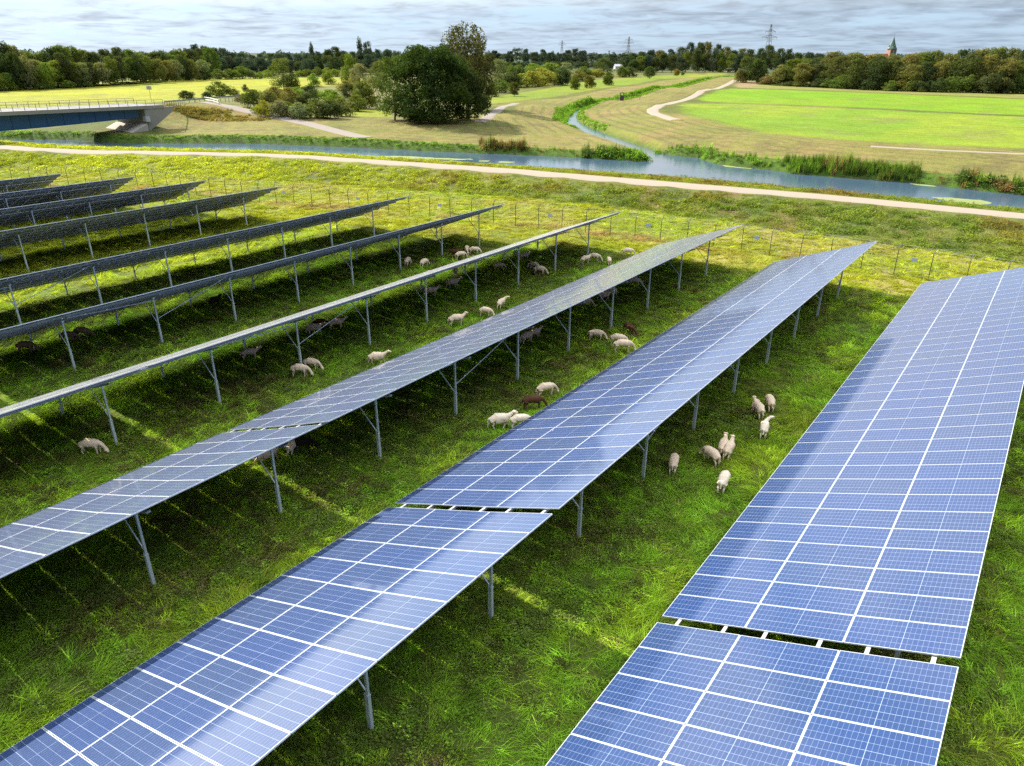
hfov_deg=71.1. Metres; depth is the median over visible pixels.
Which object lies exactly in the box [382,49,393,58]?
tree
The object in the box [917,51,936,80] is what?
tree
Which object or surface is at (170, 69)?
tree
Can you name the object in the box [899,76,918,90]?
tree
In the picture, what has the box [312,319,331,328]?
sheep
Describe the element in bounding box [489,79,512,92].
bush
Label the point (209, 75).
bush
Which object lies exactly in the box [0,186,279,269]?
solar table
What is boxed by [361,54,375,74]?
tree
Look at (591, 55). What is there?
tree
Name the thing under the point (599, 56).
tree
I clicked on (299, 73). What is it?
bush
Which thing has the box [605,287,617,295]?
sheep
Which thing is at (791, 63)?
tree
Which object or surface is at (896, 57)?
tree
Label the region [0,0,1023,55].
sky
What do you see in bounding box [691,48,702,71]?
tree
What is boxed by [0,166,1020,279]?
wire fence
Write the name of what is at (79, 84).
tree
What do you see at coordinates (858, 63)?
tree
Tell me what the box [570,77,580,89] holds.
tree
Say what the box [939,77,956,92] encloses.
tree
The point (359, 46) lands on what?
tree
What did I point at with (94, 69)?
tree
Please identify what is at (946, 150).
white path
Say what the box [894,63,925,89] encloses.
tree
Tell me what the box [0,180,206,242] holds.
solar table
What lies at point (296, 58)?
tree
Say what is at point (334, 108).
bush
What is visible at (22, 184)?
solar table
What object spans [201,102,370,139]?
embankment track
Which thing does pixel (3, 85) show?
tree
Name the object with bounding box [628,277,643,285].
sheep
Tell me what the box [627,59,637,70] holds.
tree
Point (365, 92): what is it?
bush
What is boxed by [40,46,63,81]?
tree
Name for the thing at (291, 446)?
sheep
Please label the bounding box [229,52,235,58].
tree
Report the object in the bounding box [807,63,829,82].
tree
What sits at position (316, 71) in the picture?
bush
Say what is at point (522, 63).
tree
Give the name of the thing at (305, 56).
tree
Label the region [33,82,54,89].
tree
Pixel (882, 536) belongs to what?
solar table
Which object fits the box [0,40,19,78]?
tree
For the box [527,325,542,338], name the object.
sheep
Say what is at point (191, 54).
tree
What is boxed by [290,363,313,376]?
sheep
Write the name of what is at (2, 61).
tree
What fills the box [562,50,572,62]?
tree
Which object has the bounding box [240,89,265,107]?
bush
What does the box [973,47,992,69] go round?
tree
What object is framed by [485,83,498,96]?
bush
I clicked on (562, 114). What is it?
reeds
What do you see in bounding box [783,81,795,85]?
tree
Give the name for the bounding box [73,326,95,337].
sheep
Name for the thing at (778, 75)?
tree
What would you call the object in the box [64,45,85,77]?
tree
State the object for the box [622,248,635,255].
sheep
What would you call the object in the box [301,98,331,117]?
bush
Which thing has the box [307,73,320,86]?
bush
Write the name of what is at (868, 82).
tree
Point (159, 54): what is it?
tree
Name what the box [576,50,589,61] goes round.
tree
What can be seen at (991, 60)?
tree
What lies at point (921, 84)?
tree
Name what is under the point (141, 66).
tree
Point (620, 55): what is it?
tree
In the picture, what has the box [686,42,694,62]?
tree
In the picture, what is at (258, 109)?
bush
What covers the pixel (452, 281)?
sheep
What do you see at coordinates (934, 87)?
tree
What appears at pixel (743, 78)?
bush
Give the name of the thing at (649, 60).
tree
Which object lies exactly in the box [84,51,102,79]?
tree
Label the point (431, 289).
sheep
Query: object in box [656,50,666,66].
tree
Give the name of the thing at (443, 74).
tree
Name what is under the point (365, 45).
tree
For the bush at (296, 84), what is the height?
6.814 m
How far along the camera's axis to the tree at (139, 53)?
339.09 m
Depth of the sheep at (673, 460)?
28.27 m
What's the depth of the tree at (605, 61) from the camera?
487.37 m
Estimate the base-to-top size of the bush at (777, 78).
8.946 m
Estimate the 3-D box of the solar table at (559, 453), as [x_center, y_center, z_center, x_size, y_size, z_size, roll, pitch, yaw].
[10.510,-2.126,37.491,6.733,3.983,40.440,17,30,33]
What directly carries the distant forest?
on the ground at (752, 118)
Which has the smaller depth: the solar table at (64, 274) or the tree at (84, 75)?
the solar table at (64, 274)
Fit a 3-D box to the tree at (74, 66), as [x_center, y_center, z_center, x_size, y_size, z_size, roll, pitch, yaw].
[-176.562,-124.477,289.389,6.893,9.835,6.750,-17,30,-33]
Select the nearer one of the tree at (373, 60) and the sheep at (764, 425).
the sheep at (764, 425)
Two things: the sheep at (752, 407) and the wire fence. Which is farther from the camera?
the wire fence
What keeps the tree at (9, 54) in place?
on the ground at (752, 118)
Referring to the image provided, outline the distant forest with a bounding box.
[21,49,1014,62]
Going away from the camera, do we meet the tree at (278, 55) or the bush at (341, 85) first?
the bush at (341, 85)
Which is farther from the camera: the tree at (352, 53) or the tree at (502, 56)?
the tree at (502, 56)
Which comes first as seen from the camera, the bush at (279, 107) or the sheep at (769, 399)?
the sheep at (769, 399)
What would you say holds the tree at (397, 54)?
on the ground at (752, 118)
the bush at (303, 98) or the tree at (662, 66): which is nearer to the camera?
the bush at (303, 98)
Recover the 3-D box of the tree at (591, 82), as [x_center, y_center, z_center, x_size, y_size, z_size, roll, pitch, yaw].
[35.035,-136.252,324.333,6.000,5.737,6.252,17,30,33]
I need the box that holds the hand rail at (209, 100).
[195,97,218,102]
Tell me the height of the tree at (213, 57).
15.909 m
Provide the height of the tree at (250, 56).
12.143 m
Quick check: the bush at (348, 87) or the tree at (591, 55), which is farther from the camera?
the tree at (591, 55)
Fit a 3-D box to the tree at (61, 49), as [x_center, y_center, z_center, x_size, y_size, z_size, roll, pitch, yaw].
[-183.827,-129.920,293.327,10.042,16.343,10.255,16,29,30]
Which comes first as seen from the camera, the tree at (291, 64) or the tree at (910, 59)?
the tree at (910, 59)
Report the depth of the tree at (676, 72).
511.46 m
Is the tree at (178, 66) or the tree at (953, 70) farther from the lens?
the tree at (178, 66)
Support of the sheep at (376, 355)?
on the ground at (752, 118)
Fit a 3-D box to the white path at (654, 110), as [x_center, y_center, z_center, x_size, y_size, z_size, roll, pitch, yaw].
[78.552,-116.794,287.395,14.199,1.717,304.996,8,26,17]
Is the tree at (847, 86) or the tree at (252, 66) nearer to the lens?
the tree at (847, 86)
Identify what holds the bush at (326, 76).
on the ground at (752, 118)
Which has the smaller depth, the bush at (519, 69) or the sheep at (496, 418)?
the sheep at (496, 418)
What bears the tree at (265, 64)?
on the ground at (752, 118)
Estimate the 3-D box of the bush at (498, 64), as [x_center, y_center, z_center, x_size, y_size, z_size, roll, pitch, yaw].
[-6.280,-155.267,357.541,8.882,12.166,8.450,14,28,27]
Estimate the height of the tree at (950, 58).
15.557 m
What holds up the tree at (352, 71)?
on the ground at (752, 118)
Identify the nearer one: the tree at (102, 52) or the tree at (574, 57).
the tree at (102, 52)
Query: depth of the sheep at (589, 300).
46.87 m
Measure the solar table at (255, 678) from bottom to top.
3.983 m
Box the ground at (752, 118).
[0,52,1023,765]
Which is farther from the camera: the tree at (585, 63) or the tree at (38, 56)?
the tree at (585, 63)
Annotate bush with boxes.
[177,90,194,98]
[200,69,213,79]
[201,92,213,98]
[205,81,234,96]
[211,69,224,78]
[223,69,240,79]
[229,89,239,94]
[233,66,250,78]
[233,94,244,101]
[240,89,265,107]
[248,70,257,78]
[253,100,271,115]
[256,72,264,78]
[259,91,277,103]
[261,86,282,99]
[262,70,271,77]
[268,100,292,116]
[276,101,293,114]
[278,87,299,105]
[285,73,301,89]
[287,102,310,118]
[291,87,303,101]
[294,70,303,76]
[296,93,319,107]
[300,85,319,92]
[301,69,312,76]
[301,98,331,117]
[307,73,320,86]
[307,89,318,102]
[312,67,323,76]
[315,100,344,117]
[316,89,338,101]
[321,71,336,84]
[321,90,345,100]
[322,67,332,76]
[330,98,355,115]
[331,69,339,76]
[333,81,355,90]
[339,83,354,98]
[344,94,367,111]
[349,81,378,107]
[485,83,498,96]
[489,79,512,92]
[491,58,508,82]
[499,62,512,73]
[502,71,522,86]
[506,64,526,73]
[511,73,533,86]
[524,63,542,73]
[526,70,544,86]
[533,68,557,85]
[540,62,561,72]
[554,67,571,85]
[559,62,574,73]
[569,70,586,80]
[574,66,593,76]
[591,69,604,76]
[616,66,628,76]
[618,67,638,76]
[733,68,746,82]
[758,76,774,83]
[770,68,786,84]
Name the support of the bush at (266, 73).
on the ground at (752, 118)
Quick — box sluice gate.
[620,92,639,100]
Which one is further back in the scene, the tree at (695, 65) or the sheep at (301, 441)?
the tree at (695, 65)
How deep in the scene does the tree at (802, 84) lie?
343.83 m
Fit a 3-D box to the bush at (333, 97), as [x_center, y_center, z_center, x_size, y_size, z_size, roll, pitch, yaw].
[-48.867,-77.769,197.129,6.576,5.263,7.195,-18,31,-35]
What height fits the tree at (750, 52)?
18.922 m
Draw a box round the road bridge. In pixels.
[0,98,172,132]
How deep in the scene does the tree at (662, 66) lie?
594.95 m
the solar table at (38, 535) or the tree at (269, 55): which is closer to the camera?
the solar table at (38, 535)
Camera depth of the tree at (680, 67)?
600.48 m
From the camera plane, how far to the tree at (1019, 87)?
288.42 m
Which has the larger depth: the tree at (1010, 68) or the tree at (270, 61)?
the tree at (270, 61)
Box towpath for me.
[0,145,1023,218]
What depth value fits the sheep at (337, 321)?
42.89 m
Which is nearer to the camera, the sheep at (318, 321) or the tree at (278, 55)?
the sheep at (318, 321)
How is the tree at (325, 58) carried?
on the ground at (752, 118)
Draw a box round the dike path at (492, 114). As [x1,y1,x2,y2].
[473,103,519,122]
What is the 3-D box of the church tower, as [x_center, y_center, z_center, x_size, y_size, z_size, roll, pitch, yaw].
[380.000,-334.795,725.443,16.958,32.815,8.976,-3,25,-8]
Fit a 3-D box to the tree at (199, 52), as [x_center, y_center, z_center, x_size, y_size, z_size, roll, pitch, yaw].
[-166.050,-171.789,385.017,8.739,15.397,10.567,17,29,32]
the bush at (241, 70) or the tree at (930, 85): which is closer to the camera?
the tree at (930, 85)
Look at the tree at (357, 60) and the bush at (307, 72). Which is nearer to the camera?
the bush at (307, 72)
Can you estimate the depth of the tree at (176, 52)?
368.10 m
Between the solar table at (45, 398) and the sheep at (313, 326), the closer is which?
the solar table at (45, 398)
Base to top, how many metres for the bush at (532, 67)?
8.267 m
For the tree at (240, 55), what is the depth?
494.67 m
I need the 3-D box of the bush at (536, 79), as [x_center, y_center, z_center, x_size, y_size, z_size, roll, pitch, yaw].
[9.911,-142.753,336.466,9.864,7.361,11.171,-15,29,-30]
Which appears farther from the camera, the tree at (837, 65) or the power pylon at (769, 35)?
the power pylon at (769, 35)
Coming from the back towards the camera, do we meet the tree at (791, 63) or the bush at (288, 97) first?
the tree at (791, 63)
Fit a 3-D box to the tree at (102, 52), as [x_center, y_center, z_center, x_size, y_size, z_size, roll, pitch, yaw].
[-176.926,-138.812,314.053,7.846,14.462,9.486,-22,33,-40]
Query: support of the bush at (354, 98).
on the ground at (752, 118)
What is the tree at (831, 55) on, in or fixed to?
on the ground at (752, 118)
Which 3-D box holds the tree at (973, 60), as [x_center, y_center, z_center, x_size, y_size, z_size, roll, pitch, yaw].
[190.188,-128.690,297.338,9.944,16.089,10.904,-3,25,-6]
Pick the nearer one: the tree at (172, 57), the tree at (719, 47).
the tree at (172, 57)
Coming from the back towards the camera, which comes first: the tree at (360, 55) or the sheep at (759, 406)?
the tree at (360, 55)
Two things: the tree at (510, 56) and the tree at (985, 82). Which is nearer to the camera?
the tree at (985, 82)
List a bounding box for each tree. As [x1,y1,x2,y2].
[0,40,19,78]
[0,52,17,89]
[0,73,8,90]
[1,72,18,90]
[2,51,27,89]
[3,44,24,63]
[13,54,37,89]
[16,80,23,89]
[25,51,39,66]
[25,59,42,85]
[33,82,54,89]
[34,52,55,82]
[34,61,58,86]
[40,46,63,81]
[47,59,65,84]
[49,44,74,80]
[53,52,74,83]
[59,80,75,87]
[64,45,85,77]
[67,62,82,83]
[72,81,86,86]
[73,48,93,68]
[73,62,93,83]
[80,81,92,86]
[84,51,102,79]
[85,62,99,84]
[92,62,112,84]
[98,48,113,79]
[103,56,121,83]
[110,46,130,80]
[113,55,128,81]
[121,57,140,81]
[122,49,138,69]
[129,53,150,81]
[134,52,156,78]
[142,55,155,80]
[143,53,157,79]
[150,50,168,79]
[150,58,167,80]
[156,60,178,80]
[164,53,176,63]
[166,60,184,80]
[169,48,186,66]
[175,54,192,80]
[183,48,199,73]
[187,59,198,80]
[190,44,197,53]
[193,48,209,68]
[193,59,211,79]
[200,47,221,76]
[216,47,228,64]
[217,58,228,71]
[220,55,236,70]
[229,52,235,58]
[230,57,247,69]
[235,52,247,65]
[239,60,258,71]
[247,54,259,70]
[252,57,270,72]
[257,53,265,70]
[262,60,273,71]
[264,53,273,66]
[267,57,296,90]
[272,53,286,60]
[283,53,294,65]
[285,59,297,72]
[290,61,307,71]
[292,54,303,69]
[299,59,319,71]
[302,53,311,59]
[308,41,314,60]
[308,55,323,72]
[314,51,324,68]
[318,55,334,71]
[322,49,332,67]
[326,57,343,71]
[328,46,343,66]
[337,54,346,72]
[339,52,358,81]
[344,57,362,72]
[348,51,355,57]
[348,63,368,83]
[354,54,370,70]
[355,36,364,72]
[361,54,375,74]
[363,41,371,54]
[367,61,390,90]
[369,59,382,72]
[370,55,412,119]
[374,49,383,59]
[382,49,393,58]
[386,43,474,124]
[391,50,400,59]
[440,21,494,87]
[449,64,491,118]
[473,52,498,100]
[490,50,499,61]
[500,53,505,61]
[504,51,514,62]
[508,81,519,95]
[512,47,522,58]
[513,61,525,66]
[520,48,530,62]
[529,51,541,62]
[538,49,546,62]
[543,52,557,62]
[555,53,565,62]
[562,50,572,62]
[567,48,579,63]
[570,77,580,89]
[572,61,584,67]
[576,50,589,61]
[579,61,591,67]
[584,75,596,87]
[588,53,597,61]
[592,57,614,74]
[593,54,602,62]
[602,72,614,85]
[607,54,615,69]
[617,53,628,60]
[619,56,631,67]
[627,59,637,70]
[629,52,637,61]
[634,55,645,72]
[636,51,645,60]
[642,54,652,71]
[643,66,656,78]
[645,50,657,66]
[647,57,659,71]
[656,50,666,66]
[658,52,668,71]
[665,49,676,64]
[665,54,678,72]
[673,47,687,61]
[673,55,687,71]
[673,69,679,75]
[680,51,692,69]
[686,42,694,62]
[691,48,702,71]
[694,42,706,62]
[699,52,710,71]
[703,41,713,64]
[706,48,720,71]
[713,43,723,57]
[716,50,727,71]
[723,46,732,59]
[726,53,735,71]
[731,52,742,71]
[735,48,746,55]
[737,56,756,81]
[741,48,755,68]
[747,58,768,82]
[754,48,766,67]
[761,44,776,69]
[767,64,793,83]
[770,47,786,70]
[780,58,803,82]
[781,48,794,64]
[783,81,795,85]
[792,62,814,86]
[793,57,812,82]
[793,82,807,86]
[795,52,803,59]
[802,51,814,59]
[804,57,826,81]
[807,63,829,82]
[807,67,821,83]
[810,53,826,59]
[810,78,826,87]
[815,50,845,73]
[820,55,853,83]
[820,77,837,87]
[831,75,850,88]
[838,52,862,77]
[842,81,859,88]
[844,58,868,87]
[859,55,894,88]
[861,77,879,89]
[864,52,890,76]
[874,79,887,89]
[878,59,908,82]
[880,80,899,90]
[886,54,900,80]
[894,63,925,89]
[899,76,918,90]
[901,52,921,69]
[912,80,928,91]
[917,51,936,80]
[917,61,939,87]
[924,80,939,91]
[927,50,946,73]
[928,60,951,89]
[929,78,950,91]
[937,52,961,77]
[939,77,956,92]
[945,59,970,90]
[947,76,971,91]
[956,51,985,91]
[957,48,977,67]
[957,74,977,92]
[970,72,985,92]
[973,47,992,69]
[973,54,1005,91]
[974,73,1000,93]
[985,46,1009,68]
[991,57,1020,91]
[991,72,1006,92]
[997,79,1018,93]
[1001,47,1021,76]
[1007,60,1023,92]
[1008,73,1023,93]
[1014,50,1023,62]
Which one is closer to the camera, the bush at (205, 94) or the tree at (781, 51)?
the bush at (205, 94)
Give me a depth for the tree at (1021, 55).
303.81 m
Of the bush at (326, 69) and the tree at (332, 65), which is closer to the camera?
the bush at (326, 69)
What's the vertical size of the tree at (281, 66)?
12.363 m
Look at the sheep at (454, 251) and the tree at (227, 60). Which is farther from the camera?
the tree at (227, 60)
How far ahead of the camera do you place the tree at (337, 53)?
509.35 m
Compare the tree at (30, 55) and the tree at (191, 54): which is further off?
the tree at (191, 54)
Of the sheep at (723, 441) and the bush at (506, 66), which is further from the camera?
the bush at (506, 66)
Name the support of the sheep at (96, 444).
on the ground at (752, 118)
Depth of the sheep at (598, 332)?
41.35 m
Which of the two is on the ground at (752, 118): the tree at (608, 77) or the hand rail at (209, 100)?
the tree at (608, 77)
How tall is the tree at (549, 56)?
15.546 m
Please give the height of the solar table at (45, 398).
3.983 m
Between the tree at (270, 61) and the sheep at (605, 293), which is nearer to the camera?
the sheep at (605, 293)
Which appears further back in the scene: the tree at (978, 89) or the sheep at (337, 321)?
the tree at (978, 89)
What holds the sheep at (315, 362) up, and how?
on the ground at (752, 118)
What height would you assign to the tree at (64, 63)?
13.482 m
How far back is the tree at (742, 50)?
704.25 m
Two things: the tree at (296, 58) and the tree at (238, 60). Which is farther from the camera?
the tree at (296, 58)
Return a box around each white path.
[647,80,736,119]
[870,146,1023,154]
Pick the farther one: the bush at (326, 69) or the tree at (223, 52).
the tree at (223, 52)
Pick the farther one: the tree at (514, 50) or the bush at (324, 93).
the tree at (514, 50)
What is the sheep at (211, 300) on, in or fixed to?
on the ground at (752, 118)
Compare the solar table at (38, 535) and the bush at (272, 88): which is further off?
the bush at (272, 88)
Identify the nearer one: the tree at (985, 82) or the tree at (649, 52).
the tree at (985, 82)
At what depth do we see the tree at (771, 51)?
590.92 m
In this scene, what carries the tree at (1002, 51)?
on the ground at (752, 118)
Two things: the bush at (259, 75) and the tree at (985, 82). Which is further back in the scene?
the bush at (259, 75)
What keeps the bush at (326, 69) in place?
on the ground at (752, 118)
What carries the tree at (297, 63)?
on the ground at (752, 118)
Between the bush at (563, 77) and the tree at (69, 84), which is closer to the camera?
the tree at (69, 84)
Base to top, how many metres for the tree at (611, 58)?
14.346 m
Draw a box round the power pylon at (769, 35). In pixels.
[762,24,775,70]
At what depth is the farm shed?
700.65 m
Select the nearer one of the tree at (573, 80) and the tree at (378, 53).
the tree at (573, 80)
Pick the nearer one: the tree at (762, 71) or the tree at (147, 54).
the tree at (147, 54)
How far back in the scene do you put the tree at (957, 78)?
295.81 m
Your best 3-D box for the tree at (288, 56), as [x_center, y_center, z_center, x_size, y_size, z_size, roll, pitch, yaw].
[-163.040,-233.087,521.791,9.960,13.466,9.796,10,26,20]
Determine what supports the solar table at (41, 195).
on the ground at (752, 118)
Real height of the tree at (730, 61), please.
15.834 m
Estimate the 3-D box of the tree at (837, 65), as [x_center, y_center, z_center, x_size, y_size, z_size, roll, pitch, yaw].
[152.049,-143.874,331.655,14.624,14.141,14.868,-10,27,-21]
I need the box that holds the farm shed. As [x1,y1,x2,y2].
[613,64,621,68]
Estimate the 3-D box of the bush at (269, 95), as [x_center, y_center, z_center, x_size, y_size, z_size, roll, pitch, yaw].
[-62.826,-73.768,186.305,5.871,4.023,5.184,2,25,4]
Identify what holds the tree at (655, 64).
on the ground at (752, 118)
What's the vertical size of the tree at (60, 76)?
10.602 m
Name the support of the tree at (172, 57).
on the ground at (752, 118)
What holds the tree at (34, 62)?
on the ground at (752, 118)
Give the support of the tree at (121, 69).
on the ground at (752, 118)
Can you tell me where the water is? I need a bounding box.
[0,108,1023,207]
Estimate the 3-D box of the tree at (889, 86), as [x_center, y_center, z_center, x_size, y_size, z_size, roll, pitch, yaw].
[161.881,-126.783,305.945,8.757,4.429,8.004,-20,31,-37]
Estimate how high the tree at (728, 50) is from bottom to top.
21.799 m
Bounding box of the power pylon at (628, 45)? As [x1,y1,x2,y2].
[625,37,632,54]
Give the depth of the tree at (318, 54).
522.62 m
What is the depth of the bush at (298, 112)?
151.40 m
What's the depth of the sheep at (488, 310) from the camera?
45.07 m
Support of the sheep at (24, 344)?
on the ground at (752, 118)
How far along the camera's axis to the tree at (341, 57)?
473.88 m
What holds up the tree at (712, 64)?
on the ground at (752, 118)
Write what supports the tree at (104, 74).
on the ground at (752, 118)
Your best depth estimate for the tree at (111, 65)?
304.98 m
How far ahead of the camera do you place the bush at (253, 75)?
380.62 m
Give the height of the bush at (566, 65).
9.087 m
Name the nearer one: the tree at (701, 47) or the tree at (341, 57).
the tree at (341, 57)
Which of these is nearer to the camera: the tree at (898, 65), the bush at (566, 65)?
the tree at (898, 65)
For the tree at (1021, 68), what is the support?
on the ground at (752, 118)
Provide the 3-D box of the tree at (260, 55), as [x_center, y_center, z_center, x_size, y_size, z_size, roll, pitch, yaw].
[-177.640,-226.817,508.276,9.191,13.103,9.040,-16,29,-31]
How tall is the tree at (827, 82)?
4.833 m
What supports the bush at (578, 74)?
on the ground at (752, 118)
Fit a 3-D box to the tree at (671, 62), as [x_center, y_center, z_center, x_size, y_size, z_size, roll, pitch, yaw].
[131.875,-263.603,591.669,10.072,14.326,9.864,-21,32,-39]
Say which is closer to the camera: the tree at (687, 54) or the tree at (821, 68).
the tree at (821, 68)
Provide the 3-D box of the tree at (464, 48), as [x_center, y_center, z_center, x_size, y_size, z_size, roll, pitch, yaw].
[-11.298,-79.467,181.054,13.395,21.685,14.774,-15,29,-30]
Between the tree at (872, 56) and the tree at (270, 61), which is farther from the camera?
the tree at (270, 61)
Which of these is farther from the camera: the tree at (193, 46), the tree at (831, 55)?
the tree at (193, 46)
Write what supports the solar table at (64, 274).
on the ground at (752, 118)
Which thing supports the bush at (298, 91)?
on the ground at (752, 118)
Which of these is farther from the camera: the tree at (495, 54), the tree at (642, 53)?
the tree at (495, 54)
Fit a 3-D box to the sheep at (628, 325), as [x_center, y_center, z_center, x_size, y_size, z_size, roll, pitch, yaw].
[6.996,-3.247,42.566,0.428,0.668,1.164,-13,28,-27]
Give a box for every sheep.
[15,341,40,352]
[59,331,81,342]
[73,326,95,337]
[78,438,108,454]
[208,293,221,306]
[240,345,261,359]
[254,443,284,464]
[286,437,297,456]
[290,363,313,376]
[294,437,318,450]
[303,357,323,370]
[305,322,326,334]
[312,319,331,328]
[327,316,347,329]
[367,350,390,363]
[404,257,411,265]
[420,258,429,266]
[423,284,440,296]
[446,276,462,287]
[447,311,467,326]
[448,249,459,256]
[453,267,457,276]
[455,251,467,259]
[469,246,481,254]
[479,306,494,316]
[487,410,517,428]
[493,262,506,269]
[497,296,509,309]
[509,414,530,427]
[519,251,531,259]
[520,328,535,344]
[522,395,547,408]
[527,261,538,268]
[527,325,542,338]
[533,265,548,274]
[536,382,558,394]
[579,298,594,306]
[580,253,591,263]
[587,329,607,339]
[590,253,602,261]
[597,289,614,300]
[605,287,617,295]
[607,257,611,265]
[609,333,628,343]
[613,339,635,351]
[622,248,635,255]
[623,322,637,334]
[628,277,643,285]
[668,453,678,474]
[699,445,720,466]
[717,432,728,456]
[717,470,730,493]
[722,435,734,459]
[751,399,759,413]
[752,396,765,419]
[760,416,774,438]
[764,394,775,411]
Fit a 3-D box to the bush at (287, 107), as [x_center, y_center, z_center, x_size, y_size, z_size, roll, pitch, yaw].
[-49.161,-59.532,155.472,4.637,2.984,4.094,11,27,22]
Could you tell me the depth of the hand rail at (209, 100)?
168.53 m
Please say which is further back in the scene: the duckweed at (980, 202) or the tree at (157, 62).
the tree at (157, 62)
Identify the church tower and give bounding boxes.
[882,36,896,58]
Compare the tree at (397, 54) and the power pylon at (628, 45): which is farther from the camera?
the power pylon at (628, 45)
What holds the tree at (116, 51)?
on the ground at (752, 118)
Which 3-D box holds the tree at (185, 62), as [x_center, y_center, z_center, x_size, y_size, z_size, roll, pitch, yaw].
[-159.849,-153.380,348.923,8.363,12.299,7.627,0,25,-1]
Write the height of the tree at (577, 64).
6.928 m
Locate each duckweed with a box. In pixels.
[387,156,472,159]
[723,165,751,168]
[932,197,990,204]
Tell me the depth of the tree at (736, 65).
597.96 m
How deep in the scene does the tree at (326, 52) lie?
508.19 m
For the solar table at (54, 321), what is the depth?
43.87 m
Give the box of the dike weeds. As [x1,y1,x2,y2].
[0,140,1023,263]
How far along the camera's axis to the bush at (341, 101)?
160.99 m
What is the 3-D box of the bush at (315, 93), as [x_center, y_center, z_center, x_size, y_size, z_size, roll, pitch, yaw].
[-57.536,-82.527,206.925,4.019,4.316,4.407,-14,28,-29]
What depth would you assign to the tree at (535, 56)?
794.43 m
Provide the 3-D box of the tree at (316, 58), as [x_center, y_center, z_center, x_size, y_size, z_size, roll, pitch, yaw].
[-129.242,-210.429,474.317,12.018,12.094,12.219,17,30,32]
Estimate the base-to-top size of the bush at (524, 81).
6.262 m
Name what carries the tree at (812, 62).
on the ground at (752, 118)
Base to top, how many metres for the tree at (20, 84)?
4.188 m
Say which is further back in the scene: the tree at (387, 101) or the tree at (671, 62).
the tree at (671, 62)
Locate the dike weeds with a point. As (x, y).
(93, 160)
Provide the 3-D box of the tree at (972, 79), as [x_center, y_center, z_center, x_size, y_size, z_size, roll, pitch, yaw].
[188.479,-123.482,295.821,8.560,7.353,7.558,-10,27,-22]
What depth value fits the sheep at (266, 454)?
28.79 m
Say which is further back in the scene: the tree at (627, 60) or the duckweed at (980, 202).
the tree at (627, 60)
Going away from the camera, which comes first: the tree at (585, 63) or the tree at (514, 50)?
the tree at (585, 63)
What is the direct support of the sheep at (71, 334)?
on the ground at (752, 118)
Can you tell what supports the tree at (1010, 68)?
on the ground at (752, 118)
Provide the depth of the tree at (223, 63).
454.97 m
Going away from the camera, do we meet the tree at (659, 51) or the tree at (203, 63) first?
the tree at (203, 63)
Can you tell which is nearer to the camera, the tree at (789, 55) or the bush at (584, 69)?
the bush at (584, 69)
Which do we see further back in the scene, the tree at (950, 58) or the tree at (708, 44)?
the tree at (708, 44)
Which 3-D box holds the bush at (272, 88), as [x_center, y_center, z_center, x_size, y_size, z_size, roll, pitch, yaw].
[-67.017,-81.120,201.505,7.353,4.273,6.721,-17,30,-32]
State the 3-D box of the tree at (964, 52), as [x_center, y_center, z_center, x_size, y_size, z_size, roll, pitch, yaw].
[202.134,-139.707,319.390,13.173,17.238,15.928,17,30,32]
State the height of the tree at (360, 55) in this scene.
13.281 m
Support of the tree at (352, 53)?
on the ground at (752, 118)
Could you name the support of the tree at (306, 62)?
on the ground at (752, 118)
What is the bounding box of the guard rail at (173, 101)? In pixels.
[164,94,245,107]
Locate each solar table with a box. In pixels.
[0,173,61,192]
[0,176,134,225]
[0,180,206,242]
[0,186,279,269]
[0,196,407,323]
[0,203,505,370]
[0,367,144,445]
[0,424,320,584]
[0,507,552,765]
[90,211,621,403]
[228,224,742,457]
[395,241,877,537]
[545,622,958,765]
[662,267,1023,663]
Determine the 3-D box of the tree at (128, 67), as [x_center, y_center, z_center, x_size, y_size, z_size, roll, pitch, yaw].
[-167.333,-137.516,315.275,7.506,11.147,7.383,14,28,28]
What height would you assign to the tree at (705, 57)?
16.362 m
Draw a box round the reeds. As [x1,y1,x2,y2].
[0,75,1023,205]
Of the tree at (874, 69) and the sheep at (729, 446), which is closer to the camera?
the sheep at (729, 446)
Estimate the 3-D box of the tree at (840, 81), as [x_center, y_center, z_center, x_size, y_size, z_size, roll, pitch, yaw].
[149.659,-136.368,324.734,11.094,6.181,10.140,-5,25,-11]
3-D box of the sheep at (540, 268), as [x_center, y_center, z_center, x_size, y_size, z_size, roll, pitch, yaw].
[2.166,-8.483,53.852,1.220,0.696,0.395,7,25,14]
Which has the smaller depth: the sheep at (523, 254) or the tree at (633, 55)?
the sheep at (523, 254)
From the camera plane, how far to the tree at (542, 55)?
828.99 m
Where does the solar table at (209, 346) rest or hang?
on the ground at (752, 118)
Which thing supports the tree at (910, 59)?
on the ground at (752, 118)
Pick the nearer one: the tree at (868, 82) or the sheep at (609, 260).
the sheep at (609, 260)
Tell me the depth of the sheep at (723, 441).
29.53 m
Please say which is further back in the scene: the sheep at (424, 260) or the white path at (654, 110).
the white path at (654, 110)
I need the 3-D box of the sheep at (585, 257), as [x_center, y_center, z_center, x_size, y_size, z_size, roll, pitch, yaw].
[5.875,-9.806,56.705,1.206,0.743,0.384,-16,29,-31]
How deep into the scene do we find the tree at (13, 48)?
279.00 m
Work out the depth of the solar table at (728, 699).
15.66 m
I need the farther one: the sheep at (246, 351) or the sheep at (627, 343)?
the sheep at (627, 343)
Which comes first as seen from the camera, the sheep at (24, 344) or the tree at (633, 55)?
the sheep at (24, 344)
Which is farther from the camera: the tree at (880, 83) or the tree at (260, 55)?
the tree at (260, 55)
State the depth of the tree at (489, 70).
187.04 m

